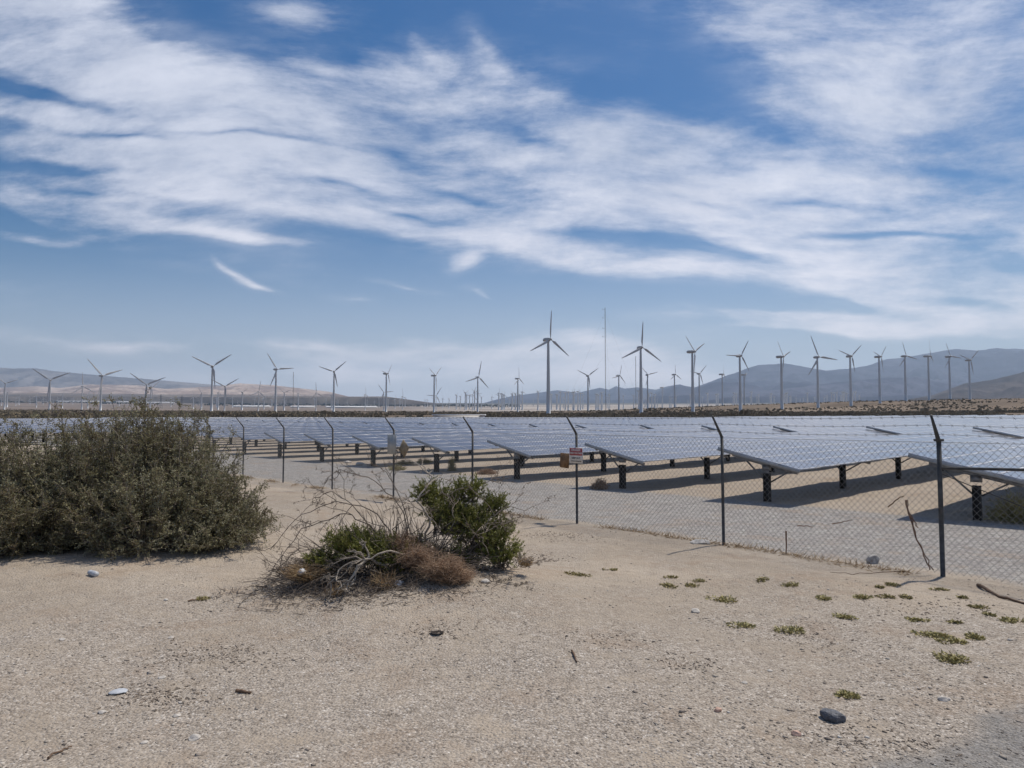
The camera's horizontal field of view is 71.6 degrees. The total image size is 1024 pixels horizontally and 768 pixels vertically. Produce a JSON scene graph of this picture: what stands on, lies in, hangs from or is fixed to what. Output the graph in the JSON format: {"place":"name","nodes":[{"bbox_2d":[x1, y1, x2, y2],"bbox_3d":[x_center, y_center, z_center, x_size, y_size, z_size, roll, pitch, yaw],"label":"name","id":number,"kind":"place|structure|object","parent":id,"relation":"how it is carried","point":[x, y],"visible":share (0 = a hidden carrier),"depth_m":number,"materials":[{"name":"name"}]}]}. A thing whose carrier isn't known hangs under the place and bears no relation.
{"place":"outdoors","nodes":[
{"label":"outdoors","id":0,"kind":"place"},
{"bbox_2d":[0,368,221,388],"bbox_3d":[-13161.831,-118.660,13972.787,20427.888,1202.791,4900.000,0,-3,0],"label":"mountain","id":1,"kind":"structure","parent":0,"point":[26,377],"depth_m":14165.09,"materials":[{"name":"stone"}]},
{"bbox_2d":[0,383,348,396],"bbox_3d":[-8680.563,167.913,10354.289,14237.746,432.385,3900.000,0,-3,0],"label":"hills","id":2,"kind":"structure","parent":0,"point":[264,390],"depth_m":9892.50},
{"bbox_2d":[0,393,441,404],"bbox_3d":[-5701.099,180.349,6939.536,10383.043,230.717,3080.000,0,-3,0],"label":"hills","id":3,"kind":"structure","parent":0,"point":[248,399],"depth_m":5443.69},
{"bbox_2d":[0,398,1023,767],"bbox_3d":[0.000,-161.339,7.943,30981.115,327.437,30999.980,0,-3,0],"label":"ground","id":4,"kind":"structure","parent":0,"point":[390,706],"depth_m":6.88,"materials":[{"name":"sand"}]},
{"bbox_2d":[32,368,69,409],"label":"wind turbine","id":5,"kind":"object","parent":4,"relation":"on","point":[49,391],"visible":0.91,"depth_m":940.33,"materials":[{"name":"paint"}]},
{"bbox_2d":[0,426,113,443],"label":"solar table","id":6,"kind":"object","parent":4,"relation":"on","point":[39,427],"visible":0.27,"depth_m":54.39,"materials":[{"name":"glass"}]},
{"bbox_2d":[88,360,120,410],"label":"wind turbine","id":7,"kind":"object","parent":4,"relation":"on","point":[100,388],"visible":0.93,"depth_m":755.51,"materials":[{"name":"paint"}]},
{"bbox_2d":[108,688,127,694],"bbox_3d":[-3.067,2.399,5.533,0.135,0.029,0.102,3,-4,-42],"label":"stone","id":8,"kind":"object","parent":4,"relation":"on","point":[119,690],"visible":1,"depth_m":5.52,"materials":[{"name":"white stone"}]},
{"bbox_2d":[0,384,284,561],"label":"saltbush","id":9,"kind":"object","parent":4,"relation":"on","point":[151,492],"visible":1,"depth_m":10.79,"materials":[{"name":"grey plant"}]},
{"bbox_2d":[192,354,231,410],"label":"wind turbine","id":10,"kind":"object","parent":4,"relation":"on","point":[212,377],"visible":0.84,"depth_m":606.95,"materials":[{"name":"paint"}]},
{"bbox_2d":[127,423,325,440],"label":"solar table","id":11,"kind":"object","parent":4,"relation":"on","point":[247,424],"visible":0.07,"depth_m":66.55,"materials":[{"name":"glass"}]},
{"bbox_2d":[140,423,362,440],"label":"solar table","id":12,"kind":"object","parent":4,"relation":"on","point":[275,424],"visible":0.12,"depth_m":63.58,"materials":[{"name":"glass"}]},
{"bbox_2d":[0,400,520,406],"bbox_3d":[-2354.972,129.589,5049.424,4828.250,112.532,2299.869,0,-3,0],"label":"distant trees","id":13,"kind":"object","parent":4,"relation":"on","point":[338,404],"visible":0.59,"depth_m":4453.00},
{"bbox_2d":[161,423,387,443],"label":"solar table","id":14,"kind":"object","parent":4,"relation":"on","point":[284,425],"visible":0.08,"depth_m":59.12,"materials":[{"name":"glass"}]},
{"bbox_2d":[267,353,292,411],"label":"wind turbine","id":15,"kind":"object","parent":4,"relation":"on","point":[275,398],"visible":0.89,"depth_m":655.54,"materials":[{"name":"paint"}]},
{"bbox_2d":[183,424,419,446],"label":"solar table","id":16,"kind":"object","parent":4,"relation":"on","point":[256,443],"visible":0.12,"depth_m":54.56,"materials":[{"name":"glass"}]},
{"bbox_2d":[276,557,329,583],"bbox_3d":[-2.476,2.240,8.503,0.645,0.312,0.677,0,-3,0],"label":"dry grass tuft","id":17,"kind":"object","parent":4,"relation":"on","point":[295,572],"visible":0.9,"depth_m":8.42,"materials":[{"name":"plant"}]},
{"bbox_2d":[203,424,453,449],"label":"solar table","id":18,"kind":"object","parent":4,"relation":"on","point":[222,434],"visible":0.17,"depth_m":49.98,"materials":[{"name":"glass"}]},
{"bbox_2d":[319,362,344,411],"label":"wind turbine","id":19,"kind":"object","parent":4,"relation":"on","point":[334,379],"visible":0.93,"depth_m":711.92,"materials":[{"name":"paint"}]},
{"bbox_2d":[325,581,351,595],"bbox_3d":[-2.003,2.388,8.192,0.325,0.213,0.377,1,-3,-16],"label":"dry grass tuft","id":20,"kind":"object","parent":4,"relation":"on","point":[339,593],"visible":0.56,"depth_m":8.14,"materials":[{"name":"plant"}]},
{"bbox_2d":[254,551,433,598],"bbox_3d":[-2.152,2.398,9.579,2.405,0.407,3.416,1,-3,-11],"label":"fallen brush","id":21,"kind":"object","parent":4,"relation":"on","point":[338,584],"visible":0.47,"depth_m":8.29,"materials":[{"name":"brown plant"}]},
{"bbox_2d":[326,406,377,407],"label":"warehouse","id":22,"kind":"structure","parent":4,"relation":"on","point":[353,406],"depth_m":3288.98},
{"bbox_2d":[279,419,438,421],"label":"solar table","id":23,"kind":"object","parent":4,"relation":"on","point":[392,419],"visible":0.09,"depth_m":93.99,"materials":[{"name":"glass"}]},
{"bbox_2d":[230,425,490,453],"bbox_3d":[-8.604,3.864,48.446,20.398,1.789,2.215,2,-3,-43],"label":"solar table","id":24,"kind":"object","parent":4,"relation":"on","point":[253,435],"visible":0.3,"depth_m":44.90,"materials":[{"name":"glass"}]},
{"bbox_2d":[213,567,512,613],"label":"twig litter","id":25,"kind":"object","parent":4,"relation":"on","point":[283,593],"visible":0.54,"depth_m":8.14,"materials":[{"name":"brown plant"}]},
{"bbox_2d":[317,420,417,422],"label":"solar table","id":26,"kind":"object","parent":4,"relation":"on","point":[366,420],"visible":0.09,"depth_m":81.15,"materials":[{"name":"glass"}]},
{"bbox_2d":[298,419,462,422],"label":"solar table","id":27,"kind":"object","parent":4,"relation":"on","point":[357,420],"visible":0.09,"depth_m":83.19,"materials":[{"name":"glass"}]},
{"bbox_2d":[366,567,404,590],"bbox_3d":[-1.470,2.316,8.246,0.466,0.351,0.489,0,-3,0],"label":"dry grass tuft","id":28,"kind":"object","parent":4,"relation":"on","point":[381,579],"visible":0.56,"depth_m":8.21,"materials":[{"name":"plant"}]},
{"bbox_2d":[382,365,391,411],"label":"wind turbine","id":29,"kind":"object","parent":4,"relation":"on","point":[384,373],"visible":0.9,"depth_m":753.18,"materials":[{"name":"paint"}]},
{"bbox_2d":[234,447,556,600],"bbox_3d":[-1.472,1.712,8.847,4.087,1.850,2.078,0,-3,0],"label":"desert shrub","id":30,"kind":"object","parent":4,"relation":"on","point":[348,547],"visible":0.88,"depth_m":8.90,"materials":[{"name":"green plant"}]},
{"bbox_2d":[386,529,478,586],"bbox_3d":[-1.031,2.095,8.456,1.326,0.686,0.685,-1,-3,28],"label":"tumbleweed","id":31,"kind":"object","parent":30,"relation":"in","point":[448,570],"visible":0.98,"depth_m":8.30,"materials":[{"name":"plant"}]},
{"bbox_2d":[264,426,530,457],"bbox_3d":[-5.431,3.717,45.092,20.398,1.789,2.215,2,-3,-43],"label":"solar table","id":32,"kind":"object","parent":4,"relation":"on","point":[321,431],"visible":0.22,"depth_m":41.46,"materials":[{"name":"glass"}]},
{"bbox_2d":[339,420,471,423],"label":"solar table","id":33,"kind":"object","parent":4,"relation":"on","point":[418,420],"visible":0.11,"depth_m":80.07,"materials":[{"name":"glass"}]},
{"bbox_2d":[429,368,440,411],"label":"wind turbine","id":34,"kind":"object","parent":4,"relation":"on","point":[434,375],"visible":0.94,"depth_m":799.58,"materials":[{"name":"paint"}]},
{"bbox_2d":[304,426,578,461],"bbox_3d":[-2.257,3.565,41.738,20.398,1.789,2.215,2,-3,-43],"label":"solar table","id":35,"kind":"object","parent":4,"relation":"on","point":[341,437],"visible":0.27,"depth_m":37.79,"materials":[{"name":"glass"}]},
{"bbox_2d":[363,420,524,423],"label":"solar table","id":36,"kind":"object","parent":4,"relation":"on","point":[370,422],"visible":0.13,"depth_m":73.44,"materials":[{"name":"glass"}]},
{"bbox_2d":[447,456,457,470],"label":"bush","id":37,"kind":"object","parent":4,"relation":"on","point":[453,468],"visible":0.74,"depth_m":28.72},
{"bbox_2d":[432,414,485,416],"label":"white shed","id":38,"kind":"structure","parent":4,"relation":"on","point":[458,415],"depth_m":181.81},
{"bbox_2d":[466,361,487,411],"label":"wind turbine","id":39,"kind":"object","parent":4,"relation":"on","point":[476,377],"visible":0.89,"depth_m":842.90,"materials":[{"name":"paint"}]},
{"bbox_2d":[390,420,564,424],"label":"solar table","id":40,"kind":"object","parent":4,"relation":"on","point":[463,421],"visible":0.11,"depth_m":71.54,"materials":[{"name":"glass"}]},
{"bbox_2d":[474,467,497,474],"bbox_3d":[-0.988,3.342,27.281,0.999,0.369,0.927,0,-3,0],"label":"bush","id":41,"kind":"object","parent":4,"relation":"on","point":[486,471],"visible":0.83,"depth_m":27.12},
{"bbox_2d":[352,427,645,465],"bbox_3d":[1.353,3.427,38.797,21.598,1.789,2.215,2,-3,-43],"label":"solar table","id":42,"kind":"object","parent":4,"relation":"on","point":[373,439],"visible":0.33,"depth_m":34.78,"materials":[{"name":"glass"}]},
{"bbox_2d":[419,420,594,425],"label":"solar table","id":43,"kind":"object","parent":4,"relation":"on","point":[436,423],"visible":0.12,"depth_m":65.98,"materials":[{"name":"glass"}]},
{"bbox_2d":[0,398,1023,418],"bbox_3d":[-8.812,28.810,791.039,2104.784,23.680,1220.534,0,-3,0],"label":"scrub","id":44,"kind":"object","parent":4,"relation":"on","point":[25,413],"visible":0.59,"depth_m":308.92,"materials":[{"name":"plant"}]},
{"bbox_2d":[514,556,536,567],"bbox_3d":[0.172,2.204,8.803,0.292,0.158,0.300,0,-3,0],"label":"dry grass tuft","id":45,"kind":"object","parent":4,"relation":"on","point":[524,564],"visible":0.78,"depth_m":8.76,"materials":[{"name":"plant"}]},
{"bbox_2d":[452,421,611,425],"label":"solar table","id":46,"kind":"object","parent":4,"relation":"on","point":[463,424],"visible":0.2,"depth_m":63.59,"materials":[{"name":"glass"}]},
{"bbox_2d":[59,414,1023,582],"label":"chain link fence","id":47,"kind":"object","parent":4,"relation":"on","point":[940,480],"visible":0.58,"depth_m":12.00,"materials":[{"name":"metal"}]},
{"bbox_2d":[387,435,395,453],"bbox_3d":[-3.214,1.617,19.000,0.006,0.520,0.420,3,-4,-43],"label":"blank sign","id":48,"kind":"object","parent":47,"relation":"attached to","point":[391,444],"visible":1,"depth_m":19.01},
{"bbox_2d":[399,440,408,457],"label":"bush","id":49,"kind":"object","parent":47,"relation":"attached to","point":[403,450],"visible":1,"depth_m":18.71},
{"bbox_2d":[560,453,568,467],"bbox_3d":[1.079,1.569,14.566,0.013,0.312,0.255,3,-4,-43],"label":"weathered board","id":50,"kind":"object","parent":47,"relation":"attached to","point":[564,460],"visible":1,"depth_m":14.56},
{"bbox_2d":[569,447,582,463],"bbox_3d":[1.283,1.433,14.242,0.010,0.315,0.360,3,-4,-43],"label":"warning sign","id":51,"kind":"object","parent":47,"relation":"attached to","point":[575,455],"visible":1,"depth_m":14.25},
{"bbox_2d":[905,500,933,569],"bbox_3d":[5.572,2.061,9.714,0.331,0.921,0.061,-3,-4,43],"label":"dead stick","id":52,"kind":"object","parent":47,"relation":"attached to","point":[912,523],"visible":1,"depth_m":9.75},
{"bbox_2d":[80,530,1014,767],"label":"soil crumbs","id":53,"kind":"object","parent":4,"relation":"on","point":[347,600],"visible":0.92,"depth_m":6.53,"materials":[{"name":"brown soil"}]},
{"bbox_2d":[530,310,568,412],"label":"wind turbine","id":54,"kind":"object","parent":4,"relation":"on","point":[548,406],"visible":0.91,"depth_m":409.34,"materials":[{"name":"paint"}]},
{"bbox_2d":[412,427,713,471],"bbox_3d":[4.527,3.264,35.444,21.598,1.789,2.215,2,-3,-43],"label":"solar table","id":55,"kind":"object","parent":4,"relation":"on","point":[476,447],"visible":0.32,"depth_m":31.05,"materials":[{"name":"glass"}]},
{"bbox_2d":[488,421,665,426],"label":"solar table","id":56,"kind":"object","parent":4,"relation":"on","point":[512,424],"visible":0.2,"depth_m":60.06,"materials":[{"name":"glass"}]},
{"bbox_2d":[578,368,597,409],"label":"wind turbine","id":57,"kind":"object","parent":4,"relation":"on","point":[588,381],"visible":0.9,"depth_m":814.23,"materials":[{"name":"paint"}]},
{"bbox_2d":[590,478,609,489],"bbox_3d":[2.650,3.032,21.433,0.654,0.438,0.618,0,-3,0],"label":"bush","id":58,"kind":"object","parent":4,"relation":"on","point":[597,483],"visible":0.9,"depth_m":21.33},
{"bbox_2d":[566,309,635,411],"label":"met mast","id":59,"kind":"object","parent":4,"relation":"on","point":[605,363],"visible":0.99,"depth_m":522.14,"materials":[{"name":"grey metal"}]},
{"bbox_2d":[529,421,704,427],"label":"solar table","id":60,"kind":"object","parent":4,"relation":"on","point":[553,425],"visible":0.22,"depth_m":56.40,"materials":[{"name":"glass"}]},
{"bbox_2d":[487,428,785,478],"bbox_3d":[7.701,3.107,32.091,21.598,1.789,2.215,2,-3,-43],"label":"solar table","id":61,"kind":"object","parent":4,"relation":"on","point":[564,445],"visible":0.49,"depth_m":27.54,"materials":[{"name":"glass"}]},
{"bbox_2d":[622,324,659,412],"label":"wind turbine","id":62,"kind":"object","parent":4,"relation":"on","point":[640,384],"visible":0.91,"depth_m":469.46,"materials":[{"name":"paint"}]},
{"bbox_2d":[575,421,747,428],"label":"solar table","id":63,"kind":"object","parent":4,"relation":"on","point":[606,426],"visible":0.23,"depth_m":52.89,"materials":[{"name":"glass"}]},
{"bbox_2d":[686,337,704,411],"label":"wind turbine","id":64,"kind":"object","parent":4,"relation":"on","point":[692,382],"visible":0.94,"depth_m":500.19,"materials":[{"name":"paint"}]},
{"bbox_2d":[690,539,709,544],"bbox_3d":[3.150,2.657,11.915,0.336,0.107,0.247,0,-3,4],"label":"rubble","id":65,"kind":"object","parent":4,"relation":"on","point":[698,541],"visible":0.85,"depth_m":11.84,"materials":[{"name":"stone"}]},
{"bbox_2d":[703,594,738,602],"bbox_3d":[2.440,2.501,8.290,0.392,0.054,0.379,0,-3,0],"label":"weed mat","id":66,"kind":"object","parent":4,"relation":"on","point":[722,599],"visible":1,"depth_m":8.28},
{"bbox_2d":[640,421,806,428],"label":"solar table","id":67,"kind":"object","parent":4,"relation":"on","point":[654,426],"visible":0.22,"depth_m":49.93,"materials":[{"name":"glass"}]},
{"bbox_2d":[728,340,748,410],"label":"wind turbine","id":68,"kind":"object","parent":4,"relation":"on","point":[740,390],"visible":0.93,"depth_m":534.59,"materials":[{"name":"paint"}]},
{"bbox_2d":[584,429,893,488],"bbox_3d":[11.311,2.953,29.150,22.798,1.789,2.215,2,-3,-43],"label":"solar table","id":69,"kind":"object","parent":4,"relation":"on","point":[794,436],"visible":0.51,"depth_m":24.38,"materials":[{"name":"glass"}]},
{"bbox_2d":[726,621,755,628],"bbox_3d":[2.357,2.470,7.296,0.325,0.046,0.228,0,-3,0],"label":"weed mat","id":70,"kind":"object","parent":4,"relation":"on","point":[747,625],"visible":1,"depth_m":7.29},
{"bbox_2d":[705,419,812,421],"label":"solar table","id":71,"kind":"object","parent":4,"relation":"on","point":[756,420],"visible":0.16,"depth_m":76.19,"materials":[{"name":"glass"}]},
{"bbox_2d":[701,422,859,430],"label":"solar table","id":72,"kind":"object","parent":4,"relation":"on","point":[733,427],"visible":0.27,"depth_m":47.19,"materials":[{"name":"glass"}]},
{"bbox_2d":[776,343,790,408],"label":"wind turbine","id":73,"kind":"object","parent":4,"relation":"on","point":[781,388],"visible":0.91,"depth_m":552.98,"materials":[{"name":"paint"}]},
{"bbox_2d":[773,625,806,634],"bbox_3d":[2.801,2.474,7.153,0.338,0.048,0.292,0,-3,0],"label":"weed mat","id":74,"kind":"object","parent":4,"relation":"on","point":[791,629],"visible":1,"depth_m":7.16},
{"bbox_2d":[748,419,851,421],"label":"solar table","id":75,"kind":"object","parent":4,"relation":"on","point":[799,420],"visible":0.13,"depth_m":72.74,"materials":[{"name":"glass"}]},
{"bbox_2d":[808,337,836,407],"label":"wind turbine","id":76,"kind":"object","parent":4,"relation":"on","point":[817,375],"visible":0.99,"depth_m":561.25,"materials":[{"name":"paint"}]},
{"bbox_2d":[820,708,845,723],"bbox_3d":[2.235,2.326,4.949,0.170,0.096,0.116,-2,-3,29],"label":"rock","id":77,"kind":"object","parent":4,"relation":"on","point":[831,715],"visible":0.91,"depth_m":4.91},
{"bbox_2d":[832,612,859,619],"bbox_3d":[3.514,2.445,7.489,0.202,0.042,0.287,3,-4,-43],"label":"weed mat","id":78,"kind":"object","parent":4,"relation":"on","point":[843,616],"visible":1,"depth_m":7.47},
{"bbox_2d":[833,688,860,699],"bbox_3d":[2.543,2.351,5.399,0.210,0.044,0.192,0,-3,0],"label":"weed mat","id":79,"kind":"object","parent":4,"relation":"on","point":[849,694],"visible":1,"depth_m":5.38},
{"bbox_2d":[773,422,923,431],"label":"solar table","id":80,"kind":"object","parent":4,"relation":"on","point":[797,428],"visible":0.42,"depth_m":44.03,"materials":[{"name":"glass"}]},
{"bbox_2d":[839,347,859,405],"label":"wind turbine","id":81,"kind":"object","parent":4,"relation":"on","point":[850,384],"visible":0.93,"depth_m":562.01,"materials":[{"name":"paint"}]},
{"bbox_2d":[802,419,898,422],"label":"solar table","id":82,"kind":"object","parent":4,"relation":"on","point":[851,420],"visible":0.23,"depth_m":70.26,"materials":[{"name":"glass"}]},
{"bbox_2d":[717,429,1018,501],"bbox_3d":[14.921,2.813,26.209,23.998,1.789,2.215,2,-3,-43],"label":"solar table","id":83,"kind":"object","parent":4,"relation":"on","point":[830,447],"visible":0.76,"depth_m":21.41,"materials":[{"name":"glass"}]},
{"bbox_2d":[874,347,885,402],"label":"wind turbine","id":84,"kind":"object","parent":4,"relation":"on","point":[879,383],"visible":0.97,"depth_m":600.20,"materials":[{"name":"paint"}]},
{"bbox_2d":[857,419,949,422],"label":"solar table","id":85,"kind":"object","parent":4,"relation":"on","point":[902,421],"visible":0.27,"depth_m":67.10,"materials":[{"name":"glass"}]},
{"bbox_2d":[900,345,915,400],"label":"wind turbine","id":86,"kind":"object","parent":4,"relation":"on","point":[905,384],"visible":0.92,"depth_m":654.14,"materials":[{"name":"paint"}]},
{"bbox_2d":[923,341,933,399],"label":"wind turbine","id":87,"kind":"object","parent":4,"relation":"on","point":[928,370],"visible":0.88,"depth_m":682.03,"materials":[{"name":"paint"}]},
{"bbox_2d":[910,629,953,638],"bbox_3d":[4.080,2.425,6.878,0.385,0.041,0.289,0,-3,0],"label":"weed mat","id":88,"kind":"object","parent":4,"relation":"on","point":[931,633],"visible":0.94,"depth_m":6.89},
{"bbox_2d":[866,422,1000,434],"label":"solar table","id":89,"kind":"object","parent":4,"relation":"on","point":[901,429],"visible":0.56,"depth_m":41.53,"materials":[{"name":"glass"}]},
{"bbox_2d":[933,636,968,644],"bbox_3d":[4.130,2.405,6.684,0.317,0.048,0.267,0,-3,0],"label":"weed mat","id":90,"kind":"object","parent":4,"relation":"on","point":[958,640],"visible":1,"depth_m":6.67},
{"bbox_2d":[931,649,971,663],"bbox_3d":[3.803,2.366,6.165,0.302,0.043,0.325,0,-3,0],"label":"weed mat","id":91,"kind":"object","parent":4,"relation":"on","point":[953,658],"visible":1,"depth_m":6.14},
{"bbox_2d":[945,344,959,398],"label":"wind turbine","id":92,"kind":"object","parent":4,"relation":"on","point":[949,374],"visible":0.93,"depth_m":702.82,"materials":[{"name":"paint"}]},
{"bbox_2d":[919,419,1001,423],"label":"solar table","id":93,"kind":"object","parent":4,"relation":"on","point":[962,421],"visible":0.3,"depth_m":64.15,"materials":[{"name":"glass"}]},
{"bbox_2d":[908,439,1023,520],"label":"solar table","id":94,"kind":"object","parent":4,"relation":"on","point":[926,456],"visible":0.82,"depth_m":15.46,"materials":[{"name":"glass"}]},
{"bbox_2d":[960,350,978,398],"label":"wind turbine","id":95,"kind":"object","parent":4,"relation":"on","point":[968,360],"visible":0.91,"depth_m":761.79,"materials":[{"name":"paint"}]},
{"bbox_2d":[946,417,1003,419],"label":"solar table","id":96,"kind":"object","parent":4,"relation":"on","point":[974,418],"visible":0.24,"depth_m":82.76,"materials":[{"name":"metal"}]},
{"bbox_2d":[964,631,985,639],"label":"weed mat","id":97,"kind":"object","parent":4,"relation":"on","point":[976,636],"visible":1,"depth_m":6.80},
{"bbox_2d":[973,424,1023,438],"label":"solar table","id":98,"kind":"object","parent":4,"relation":"on","point":[1009,430],"visible":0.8,"depth_m":35.66,"materials":[{"name":"glass"}]},
{"bbox_2d":[976,583,1023,603],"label":"stick","id":99,"kind":"object","parent":4,"relation":"on","point":[992,592],"visible":0.99,"depth_m":8.27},
{"bbox_2d":[982,489,1023,523],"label":"bush","id":100,"kind":"object","parent":4,"relation":"on","point":[1007,512],"visible":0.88,"depth_m":14.59,"materials":[{"name":"plant"}]},
{"bbox_2d":[990,420,1023,435],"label":"solar table","id":101,"kind":"object","parent":4,"relation":"on","point":[1010,422],"visible":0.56,"depth_m":56.90,"materials":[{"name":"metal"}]},
{"bbox_2d":[998,616,1023,623],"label":"weed mat","id":102,"kind":"object","parent":4,"relation":"on","point":[1012,620],"visible":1,"depth_m":7.28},
{"bbox_2d":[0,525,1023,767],"bbox_3d":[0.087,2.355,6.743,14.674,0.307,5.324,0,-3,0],"label":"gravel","id":103,"kind":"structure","parent":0,"point":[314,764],"depth_m":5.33,"materials":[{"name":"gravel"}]},
{"bbox_2d":[0,0,1023,402],"label":"sky","id":104,"kind":"structure","parent":0,"point":[413,187],"materials":[{"name":"blue"}]},
{"bbox_2d":[221,470,918,575],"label":"dry grass","id":105,"kind":"structure","parent":0,"point":[679,536],"depth_m":11.58,"materials":[{"name":"plant"}]},
{"bbox_2d":[486,384,680,402],"bbox_3d":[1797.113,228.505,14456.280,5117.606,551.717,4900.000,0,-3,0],"label":"mountain","id":106,"kind":"structure","parent":0,"point":[613,395],"depth_m":13727.21,"materials":[{"name":"stone"}]},
{"bbox_2d":[700,376,958,402],"bbox_3d":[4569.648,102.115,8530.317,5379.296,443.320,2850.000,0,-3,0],"label":"mountain","id":107,"kind":"structure","parent":0,"point":[892,389],"depth_m":8188.20,"materials":[{"name":"stone"}]},
{"bbox_2d":[643,348,1023,402],"bbox_3d":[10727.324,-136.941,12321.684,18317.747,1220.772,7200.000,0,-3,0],"label":"mountain","id":108,"kind":"structure","parent":0,"point":[992,364],"depth_m":12047.12,"materials":[{"name":"stone"}]},
{"bbox_2d":[907,372,1023,400],"bbox_3d":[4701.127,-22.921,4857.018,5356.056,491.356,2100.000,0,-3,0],"label":"mountain","id":109,"kind":"structure","parent":0,"point":[1010,387],"depth_m":4678.37,"materials":[{"name":"stone"}]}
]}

